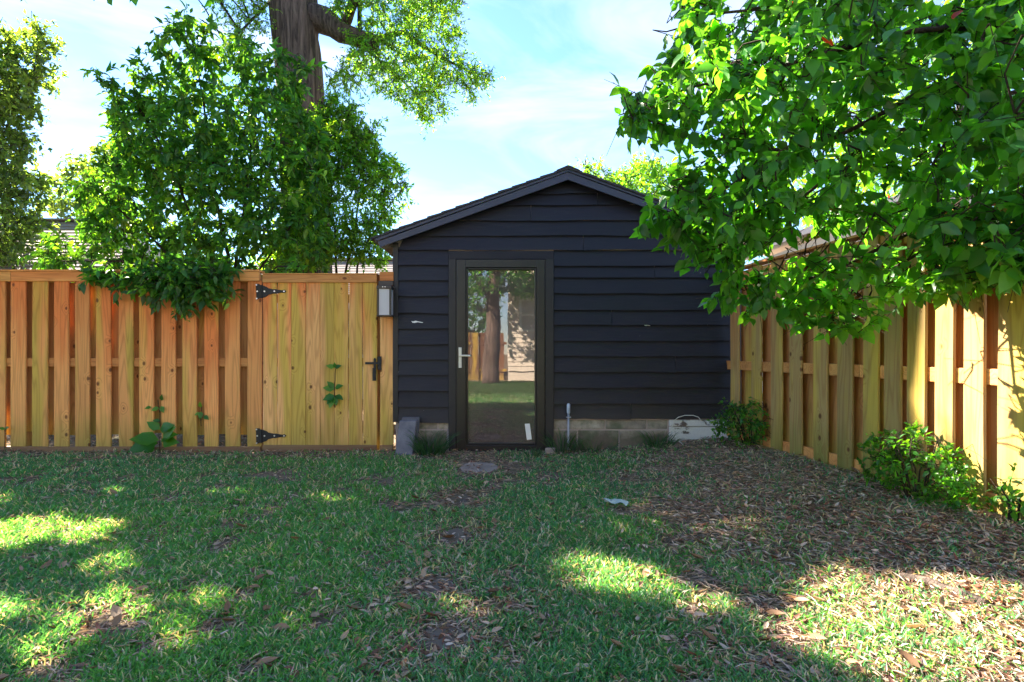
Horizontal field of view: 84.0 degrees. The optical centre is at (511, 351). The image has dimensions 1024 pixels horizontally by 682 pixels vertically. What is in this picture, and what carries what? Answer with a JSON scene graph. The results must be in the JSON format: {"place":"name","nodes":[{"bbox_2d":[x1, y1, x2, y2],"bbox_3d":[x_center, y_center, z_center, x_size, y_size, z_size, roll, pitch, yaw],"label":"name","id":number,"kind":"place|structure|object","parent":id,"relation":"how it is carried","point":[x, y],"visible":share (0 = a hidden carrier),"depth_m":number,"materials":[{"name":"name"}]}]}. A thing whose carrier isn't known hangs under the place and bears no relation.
{"place":"outdoors","nodes":[
{"label":"outdoors","id":0,"kind":"place"},
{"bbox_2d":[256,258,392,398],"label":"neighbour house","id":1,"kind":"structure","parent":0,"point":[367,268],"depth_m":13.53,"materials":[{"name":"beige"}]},
{"bbox_2d":[0,399,1023,681],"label":"ground","id":2,"kind":"structure","parent":0,"point":[456,499],"depth_m":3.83,"materials":[{"name":"brown plant"}]},
{"bbox_2d":[0,427,8,448],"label":"weed sprout","id":3,"kind":"object","parent":2,"relation":"on","point":[2,428],"visible":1,"depth_m":5.95,"materials":[{"name":"green plant"}]},
{"bbox_2d":[0,8,68,268],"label":"leafy tree","id":4,"kind":"object","parent":2,"relation":"on","point":[19,182],"visible":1,"depth_m":12.53,"materials":[{"name":"green plant"}]},
{"bbox_2d":[59,560,66,567],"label":"fallen leaf","id":5,"kind":"object","parent":2,"relation":"on","point":[64,563],"visible":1,"depth_m":2.72,"materials":[{"name":"brown plant"}]},
{"bbox_2d":[0,218,159,282],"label":"neighbour house","id":6,"kind":"structure","parent":2,"relation":"on","point":[68,226],"depth_m":14.82,"materials":[{"name":"beige"}]},
{"bbox_2d":[34,138,143,226],"bbox_3d":[-19.409,-4.354,26.007,6.004,11.069,3.413,0,0,18],"label":"hazy tree","id":7,"kind":"object","parent":2,"relation":"on","point":[79,164],"visible":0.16,"depth_m":25.56,"materials":[{"name":"green plant"}]},
{"bbox_2d":[101,637,113,643],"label":"fallen leaf","id":8,"kind":"object","parent":2,"relation":"on","point":[103,640],"visible":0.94,"depth_m":2.02,"materials":[{"name":"brown plant"}]},
{"bbox_2d":[110,604,121,616],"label":"fallen leaf","id":9,"kind":"object","parent":2,"relation":"on","point":[115,610],"visible":0.88,"depth_m":2.20,"materials":[{"name":"grey plant"}]},
{"bbox_2d":[111,613,121,625],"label":"fallen leaf","id":10,"kind":"object","parent":2,"relation":"on","point":[116,620],"visible":1,"depth_m":2.14,"materials":[{"name":"brown plant"}]},
{"bbox_2d":[0,269,264,452],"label":"wooden fence","id":11,"kind":"object","parent":2,"relation":"on","point":[92,360],"visible":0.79,"depth_m":5.98,"materials":[{"name":"brown wood"}]},
{"bbox_2d":[145,395,163,421],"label":"creeper","id":12,"kind":"object","parent":11,"relation":"attached to","point":[161,408],"visible":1,"depth_m":5.95,"materials":[{"name":"green plant"}]},
{"bbox_2d":[195,402,208,420],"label":"creeper","id":13,"kind":"object","parent":11,"relation":"attached to","point":[200,414],"visible":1,"depth_m":5.95,"materials":[{"name":"green plant"}]},
{"bbox_2d":[134,585,147,589],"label":"fallen leaf","id":14,"kind":"object","parent":2,"relation":"on","point":[142,587],"visible":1,"depth_m":2.45,"materials":[{"name":"brown plant"}]},
{"bbox_2d":[128,421,178,452],"bbox_3d":[-3.700,0.905,5.877,0.531,0.361,0.130,0,0,0],"label":"broad weed","id":15,"kind":"object","parent":2,"relation":"on","point":[146,442],"visible":0.98,"depth_m":5.88,"materials":[{"name":"green plant"}]},
{"bbox_2d":[17,0,349,321],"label":"bushy tree","id":16,"kind":"object","parent":2,"relation":"on","point":[175,272],"visible":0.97,"depth_m":6.97,"materials":[{"name":"green plant"}]},
{"bbox_2d":[222,618,234,620],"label":"fallen leaf","id":17,"kind":"object","parent":2,"relation":"on","point":[228,619],"visible":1,"depth_m":2.16,"materials":[{"name":"brown plant"}]},
{"bbox_2d":[254,657,277,664],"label":"fallen leaf","id":18,"kind":"object","parent":2,"relation":"on","point":[267,659],"visible":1,"depth_m":1.86,"materials":[{"name":"brown plant"}]},
{"bbox_2d":[273,622,289,629],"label":"fallen leaf","id":19,"kind":"object","parent":2,"relation":"on","point":[284,625],"visible":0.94,"depth_m":2.09,"materials":[{"name":"brown plant"}]},
{"bbox_2d":[93,0,505,272],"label":"oak tree","id":20,"kind":"object","parent":2,"relation":"on","point":[298,26],"visible":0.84,"depth_m":8.58,"materials":[{"name":"green plant"}]},
{"bbox_2d":[311,612,318,616],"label":"fallen leaf","id":21,"kind":"object","parent":2,"relation":"on","point":[314,614],"visible":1,"depth_m":2.19,"materials":[{"name":"plant"}]},
{"bbox_2d":[260,76,419,346],"bbox_3d":[-2.509,-1.353,8.040,2.203,4.995,1.538,0,0,23],"label":"leafy sapling","id":22,"kind":"object","parent":2,"relation":"on","point":[354,142],"visible":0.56,"depth_m":7.92,"materials":[{"name":"green plant"}]},
{"bbox_2d":[346,605,357,608],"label":"fallen leaf","id":23,"kind":"object","parent":2,"relation":"on","point":[353,606],"visible":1,"depth_m":2.25,"materials":[{"name":"brown plant"}]},
{"bbox_2d":[377,272,393,450],"bbox_3d":[-1.347,0.253,6.035,0.208,2.175,0.159,0,0,0],"label":"gate post","id":24,"kind":"object","parent":2,"relation":"on","point":[385,431],"visible":0.69,"depth_m":5.98,"materials":[{"name":"brown wood"}]},
{"bbox_2d":[256,273,381,451],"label":"wooden gate","id":25,"kind":"structure","parent":24,"relation":"attached to","point":[320,315],"depth_m":5.98,"materials":[{"name":"brown wood"}]},
{"bbox_2d":[323,362,342,408],"bbox_3d":[-1.866,0.352,5.944,0.218,0.486,0.065,0,0,0],"label":"creeper","id":26,"kind":"object","parent":25,"relation":"attached to","point":[331,399],"visible":1,"depth_m":5.94,"materials":[{"name":"green plant"}]},
{"bbox_2d":[376,281,393,316],"bbox_3d":[-1.311,-0.550,5.872,0.167,0.378,0.164,0,0,0],"label":"wall lantern","id":27,"kind":"object","parent":24,"relation":"attached to","point":[385,298],"depth_m":5.81,"materials":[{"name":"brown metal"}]},
{"bbox_2d":[395,420,416,454],"bbox_3d":[-1.079,0.898,5.798,0.206,0.384,0.149,0,0,0],"label":"paver","id":28,"kind":"object","parent":2,"relation":"on","point":[406,427],"visible":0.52,"depth_m":5.78,"materials":[{"name":"grey concrete"}]},
{"bbox_2d":[399,577,412,581],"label":"fallen leaf","id":29,"kind":"object","parent":2,"relation":"on","point":[404,579],"visible":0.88,"depth_m":2.53,"materials":[{"name":"brown plant"}]},
{"bbox_2d":[402,417,419,453],"bbox_3d":[-1.056,0.885,5.857,0.204,0.410,0.149,0,0,0],"label":"paver","id":30,"kind":"object","parent":2,"relation":"on","point":[413,418],"visible":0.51,"depth_m":5.88,"materials":[{"name":"grey concrete"}]},
{"bbox_2d":[415,556,421,564],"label":"fallen leaf","id":31,"kind":"object","parent":2,"relation":"on","point":[417,561],"visible":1,"depth_m":2.73,"materials":[{"name":"brown plant"}]},
{"bbox_2d":[420,568,425,577],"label":"fallen leaf","id":32,"kind":"object","parent":2,"relation":"on","point":[423,573],"visible":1,"depth_m":2.57,"materials":[{"name":"brown plant"}]},
{"bbox_2d":[413,576,452,596],"bbox_3d":[-0.346,1.055,2.496,0.165,0.060,0.222,0,0,0],"label":"stepping stone","id":33,"kind":"object","parent":2,"relation":"on","point":[436,586],"visible":0.37,"depth_m":2.50,"materials":[{"name":"grey stone"}]},
{"bbox_2d":[406,429,465,456],"bbox_3d":[-0.771,0.903,5.732,0.634,0.313,0.491,0,0,-16],"label":"grass tuft","id":34,"kind":"object","parent":2,"relation":"on","point":[420,446],"visible":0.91,"depth_m":5.72,"materials":[{"name":"green plant"}]},
{"bbox_2d":[418,626,465,655],"bbox_3d":[-0.250,1.057,2.035,0.174,0.060,0.202,0,0,0],"label":"stepping stone","id":35,"kind":"object","parent":2,"relation":"on","point":[437,632],"visible":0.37,"depth_m":2.04,"materials":[{"name":"grey stone"}]},
{"bbox_2d":[437,528,471,544],"bbox_3d":[-0.320,1.056,3.174,0.200,0.060,0.238,0,0,-34],"label":"stepping stone","id":36,"kind":"object","parent":2,"relation":"on","point":[457,531],"visible":0.47,"depth_m":3.16,"materials":[{"name":"grey stone"}]},
{"bbox_2d":[459,494,473,503],"bbox_3d":[-0.369,1.072,4.027,0.203,0.060,0.303,0,0,0],"label":"stepping stone","id":37,"kind":"object","parent":2,"relation":"on","point":[464,497],"visible":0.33,"depth_m":4.01,"materials":[{"name":"grey stone"}]},
{"bbox_2d":[460,462,498,473],"bbox_3d":[-0.292,1.062,5.096,0.348,0.060,0.450,0,0,0],"label":"stepping stone","id":38,"kind":"object","parent":2,"relation":"on","point":[488,467],"visible":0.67,"depth_m":5.07,"materials":[{"name":"grey stone"}]},
{"bbox_2d":[487,588,499,591],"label":"fallen leaf","id":39,"kind":"object","parent":2,"relation":"on","point":[492,590],"visible":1,"depth_m":2.40,"materials":[{"name":"brown plant"}]},
{"bbox_2d":[517,446,547,457],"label":"grass tuft","id":40,"kind":"object","parent":2,"relation":"on","point":[537,454],"visible":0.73,"depth_m":5.59,"materials":[{"name":"green plant"}]},
{"bbox_2d":[545,447,554,453],"bbox_3d":[0.392,1.022,5.840,0.104,0.075,0.072,0,0,6],"label":"stone fragment","id":41,"kind":"object","parent":2,"relation":"on","point":[550,449],"visible":0.59,"depth_m":5.81,"materials":[{"name":"beige stone"}]},
{"bbox_2d":[371,165,745,451],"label":"garden shed","id":42,"kind":"structure","parent":2,"relation":"on","point":[526,312],"depth_m":5.98,"materials":[{"name":"black paint"}]},
{"bbox_2d":[456,259,544,451],"bbox_3d":[-0.119,0.055,5.957,0.925,2.038,0.145,0,0,0],"label":"door","id":43,"kind":"structure","parent":42,"relation":"in","point":[462,265],"depth_m":5.94,"materials":[{"name":"black plastic"}]},
{"bbox_2d":[540,428,588,453],"bbox_3d":[0.516,0.898,5.834,0.660,0.307,0.415,0,0,13],"label":"grass tuft","id":44,"kind":"object","parent":2,"relation":"on","point":[560,441],"visible":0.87,"depth_m":5.87,"materials":[{"name":"green plant"}]},
{"bbox_2d":[566,403,570,451],"bbox_3d":[0.589,0.840,5.930,0.050,0.601,0.038,0,0,0],"label":"stand pipe","id":45,"kind":"object","parent":2,"relation":"on","point":[568,417],"visible":0.9,"depth_m":5.92,"materials":[{"name":"grey plastic"}]},
{"bbox_2d":[563,439,618,454],"bbox_3d":[0.827,0.949,5.810,0.639,0.214,0.374,0,0,0],"label":"grass tuft","id":46,"kind":"object","parent":2,"relation":"on","point":[612,447],"visible":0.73,"depth_m":5.84,"materials":[{"name":"green plant"}]},
{"bbox_2d":[568,148,710,217],"bbox_3d":[3.096,-1.753,12.858,3.602,5.824,2.288,0,0,-13],"label":"yellow green tree","id":47,"kind":"object","parent":2,"relation":"on","point":[638,171],"visible":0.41,"depth_m":12.79,"materials":[{"name":"green plant"}]},
{"bbox_2d":[636,429,682,447],"bbox_3d":[1.509,0.895,5.793,0.505,0.185,0.405,0,0,0],"label":"grass tuft","id":48,"kind":"object","parent":2,"relation":"on","point":[655,441],"visible":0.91,"depth_m":5.85,"materials":[{"name":"green plant"}]},
{"bbox_2d":[675,669,686,672],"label":"fallen leaf","id":49,"kind":"object","parent":2,"relation":"on","point":[679,671],"visible":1,"depth_m":1.78,"materials":[{"name":"brown plant"}]},
{"bbox_2d":[670,415,704,444],"bbox_3d":[1.836,0.824,5.850,0.369,0.323,0.208,0,0,0],"label":"cable","id":50,"kind":"object","parent":2,"relation":"on","point":[681,416],"visible":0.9,"depth_m":5.94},
{"bbox_2d":[690,553,704,558],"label":"fallen leaf","id":51,"kind":"object","parent":2,"relation":"on","point":[697,556],"visible":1,"depth_m":2.79,"materials":[{"name":"brown plant"}]},
{"bbox_2d":[707,397,772,449],"bbox_3d":[2.252,0.677,5.414,0.763,0.492,0.604,0,0,0],"label":"shrub","id":52,"kind":"object","parent":2,"relation":"on","point":[733,409],"visible":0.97,"depth_m":5.35,"materials":[{"name":"green plant"}]},
{"bbox_2d":[765,609,784,614],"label":"fallen leaf","id":53,"kind":"object","parent":2,"relation":"on","point":[776,612],"visible":1,"depth_m":2.16,"materials":[{"name":"brown plant"}]},
{"bbox_2d":[781,672,801,677],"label":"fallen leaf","id":54,"kind":"object","parent":2,"relation":"on","point":[788,674],"visible":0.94,"depth_m":1.78,"materials":[{"name":"brown plant"}]},
{"bbox_2d":[794,597,808,601],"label":"fallen leaf","id":55,"kind":"object","parent":2,"relation":"on","point":[803,599],"visible":1,"depth_m":2.25,"materials":[{"name":"beige plant"}]},
{"bbox_2d":[604,0,1023,344],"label":"broadleaf tree","id":56,"kind":"object","parent":2,"relation":"on","point":[985,71],"visible":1,"depth_m":2.91,"materials":[{"name":"green plant"}]},
{"bbox_2d":[809,632,826,638],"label":"fallen leaf","id":57,"kind":"object","parent":2,"relation":"on","point":[817,635],"visible":1,"depth_m":1.98,"materials":[{"name":"beige plant"}]},
{"bbox_2d":[815,584,827,587],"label":"fallen leaf","id":58,"kind":"object","parent":2,"relation":"on","point":[823,585],"visible":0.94,"depth_m":2.36,"materials":[{"name":"beige plant"}]},
{"bbox_2d":[745,195,970,409],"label":"neighbour house","id":59,"kind":"structure","parent":2,"relation":"on","point":[777,250],"depth_m":8.10,"materials":[{"name":"beige"}]},
{"bbox_2d":[723,199,1023,519],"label":"wooden fence","id":60,"kind":"object","parent":2,"relation":"on","point":[956,377],"visible":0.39,"depth_m":3.81,"materials":[{"name":"brown wood"}]},
{"bbox_2d":[731,0,1022,248],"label":"garden tree","id":61,"kind":"object","parent":2,"relation":"on","point":[804,181],"visible":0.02,"depth_m":8.79,"materials":[{"name":"green plant"}]},
{"bbox_2d":[881,569,892,575],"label":"fallen leaf","id":62,"kind":"object","parent":2,"relation":"on","point":[883,571],"visible":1,"depth_m":2.44,"materials":[{"name":"brown plant"}]},
{"bbox_2d":[902,624,921,627],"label":"fallen leaf","id":63,"kind":"object","parent":2,"relation":"on","point":[913,625],"visible":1,"depth_m":1.97,"materials":[{"name":"brown plant"}]},
{"bbox_2d":[856,419,996,513],"bbox_3d":[2.425,0.678,3.404,0.546,0.528,0.863,0,0,0],"label":"shrub","id":64,"kind":"object","parent":2,"relation":"on","point":[956,483],"visible":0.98,"depth_m":3.33,"materials":[{"name":"green plant"}]},
{"bbox_2d":[900,572,990,605],"bbox_3d":[1.712,0.945,2.258,0.075,0.060,0.331,0,0,-20],"label":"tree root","id":65,"kind":"object","parent":2,"relation":"on","point":[930,581],"visible":0.58,"depth_m":2.26,"materials":[{"name":"brown wood"}]},
{"bbox_2d":[942,608,960,623],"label":"fallen leaf","id":66,"kind":"object","parent":2,"relation":"on","point":[955,618],"visible":1,"depth_m":2.00,"materials":[{"name":"beige plant"}]},
{"bbox_2d":[983,462,1023,526],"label":"shrub","id":67,"kind":"object","parent":2,"relation":"on","point":[1010,504],"visible":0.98,"depth_m":2.95,"materials":[{"name":"green plant"}]},
{"bbox_2d":[1007,634,1021,645],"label":"fallen leaf","id":68,"kind":"object","parent":2,"relation":"on","point":[1011,638],"visible":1,"depth_m":1.84,"materials":[{"name":"brown plant"}]},
{"bbox_2d":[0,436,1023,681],"bbox_3d":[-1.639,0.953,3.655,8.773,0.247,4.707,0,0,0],"label":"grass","id":69,"kind":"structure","parent":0,"point":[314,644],"depth_m":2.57,"materials":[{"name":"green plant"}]},
{"bbox_2d":[0,673,8,680],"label":"fallen leaf","id":70,"kind":"object","parent":69,"relation":"on","point":[3,676],"visible":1,"depth_m":1.78,"materials":[{"name":"beige plant"}]},
{"bbox_2d":[40,559,51,569],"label":"fallen leaf","id":71,"kind":"object","parent":69,"relation":"on","point":[46,564],"visible":1,"depth_m":2.72,"materials":[{"name":"brown plant"}]},
{"bbox_2d":[224,600,230,610],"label":"fallen leaf","id":72,"kind":"object","parent":69,"relation":"on","point":[227,605],"visible":1,"depth_m":2.25,"materials":[{"name":"brown plant"}]},
{"bbox_2d":[252,574,264,580],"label":"fallen leaf","id":73,"kind":"object","parent":69,"relation":"on","point":[257,577],"visible":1,"depth_m":2.54,"materials":[{"name":"brown plant"}]},
{"bbox_2d":[263,605,271,610],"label":"fallen leaf","id":74,"kind":"object","parent":69,"relation":"on","point":[265,607],"visible":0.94,"depth_m":2.25,"materials":[{"name":"brown plant"}]},
{"bbox_2d":[340,629,348,639],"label":"fallen leaf","id":75,"kind":"object","parent":69,"relation":"on","point":[344,634],"visible":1,"depth_m":2.01,"materials":[{"name":"beige plant"}]},
{"bbox_2d":[396,602,411,609],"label":"fallen leaf","id":76,"kind":"object","parent":69,"relation":"on","point":[402,605],"visible":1,"depth_m":2.22,"materials":[{"name":"brown plant"}]},
{"bbox_2d":[402,670,411,676],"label":"fallen leaf","id":77,"kind":"object","parent":69,"relation":"on","point":[405,673],"visible":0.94,"depth_m":1.79,"materials":[{"name":"beige plant"}]},
{"bbox_2d":[424,550,431,557],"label":"fallen leaf","id":78,"kind":"object","parent":69,"relation":"on","point":[429,554],"visible":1,"depth_m":2.81,"materials":[{"name":"plant"}]},
{"bbox_2d":[603,498,629,505],"bbox_3d":[0.688,0.989,3.757,0.175,0.040,0.074,0,0,38],"label":"paper scrap","id":79,"kind":"object","parent":69,"relation":"on","point":[615,501],"visible":1,"depth_m":3.74,"materials":[{"name":"white paper"}]},
{"bbox_2d":[609,638,624,646],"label":"fallen leaf","id":80,"kind":"object","parent":69,"relation":"on","point":[616,642],"visible":1,"depth_m":1.96,"materials":[{"name":"brown plant"}]},
{"bbox_2d":[628,630,643,637],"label":"fallen leaf","id":81,"kind":"object","parent":69,"relation":"on","point":[632,633],"visible":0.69,"depth_m":2.05,"materials":[{"name":"brown plant"}]},
{"bbox_2d":[642,568,650,577],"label":"fallen leaf","id":82,"kind":"object","parent":69,"relation":"on","point":[646,569],"visible":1,"depth_m":2.58,"materials":[{"name":"beige plant"}]},
{"bbox_2d":[664,616,678,620],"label":"fallen leaf","id":83,"kind":"object","parent":69,"relation":"on","point":[670,618],"visible":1,"depth_m":2.11,"materials":[{"name":"brown plant"}]},
{"bbox_2d":[700,628,717,642],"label":"fallen leaf","id":84,"kind":"object","parent":69,"relation":"on","point":[709,635],"visible":1,"depth_m":1.99,"materials":[{"name":"brown plant"}]},
{"bbox_2d":[758,636,771,640],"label":"fallen leaf","id":85,"kind":"object","parent":69,"relation":"on","point":[766,638],"visible":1,"depth_m":1.99,"materials":[{"name":"brown plant"}]},
{"bbox_2d":[849,665,865,671],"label":"fallen leaf","id":86,"kind":"object","parent":69,"relation":"on","point":[858,668],"visible":1,"depth_m":1.77,"materials":[{"name":"brown plant"}]},
{"bbox_2d":[895,647,920,667],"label":"fallen leaf","id":87,"kind":"object","parent":69,"relation":"on","point":[910,659],"visible":1,"depth_m":1.79,"materials":[{"name":"brown plant"}]},
{"bbox_2d":[907,663,928,671],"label":"fallen leaf","id":88,"kind":"object","parent":69,"relation":"on","point":[910,667],"visible":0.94,"depth_m":1.77,"materials":[{"name":"beige plant"}]},
{"bbox_2d":[926,627,942,632],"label":"fallen leaf","id":89,"kind":"object","parent":69,"relation":"on","point":[933,629],"visible":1,"depth_m":1.96,"materials":[{"name":"beige plant"}]},
{"bbox_2d":[939,595,947,606],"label":"fallen leaf","id":90,"kind":"object","parent":69,"relation":"on","point":[942,598],"visible":1,"depth_m":2.13,"materials":[{"name":"beige plant"}]},
{"bbox_2d":[0,0,1023,269],"label":"sky","id":91,"kind":"structure","parent":0,"point":[554,106],"materials":[{"name":"blue"}]}
]}

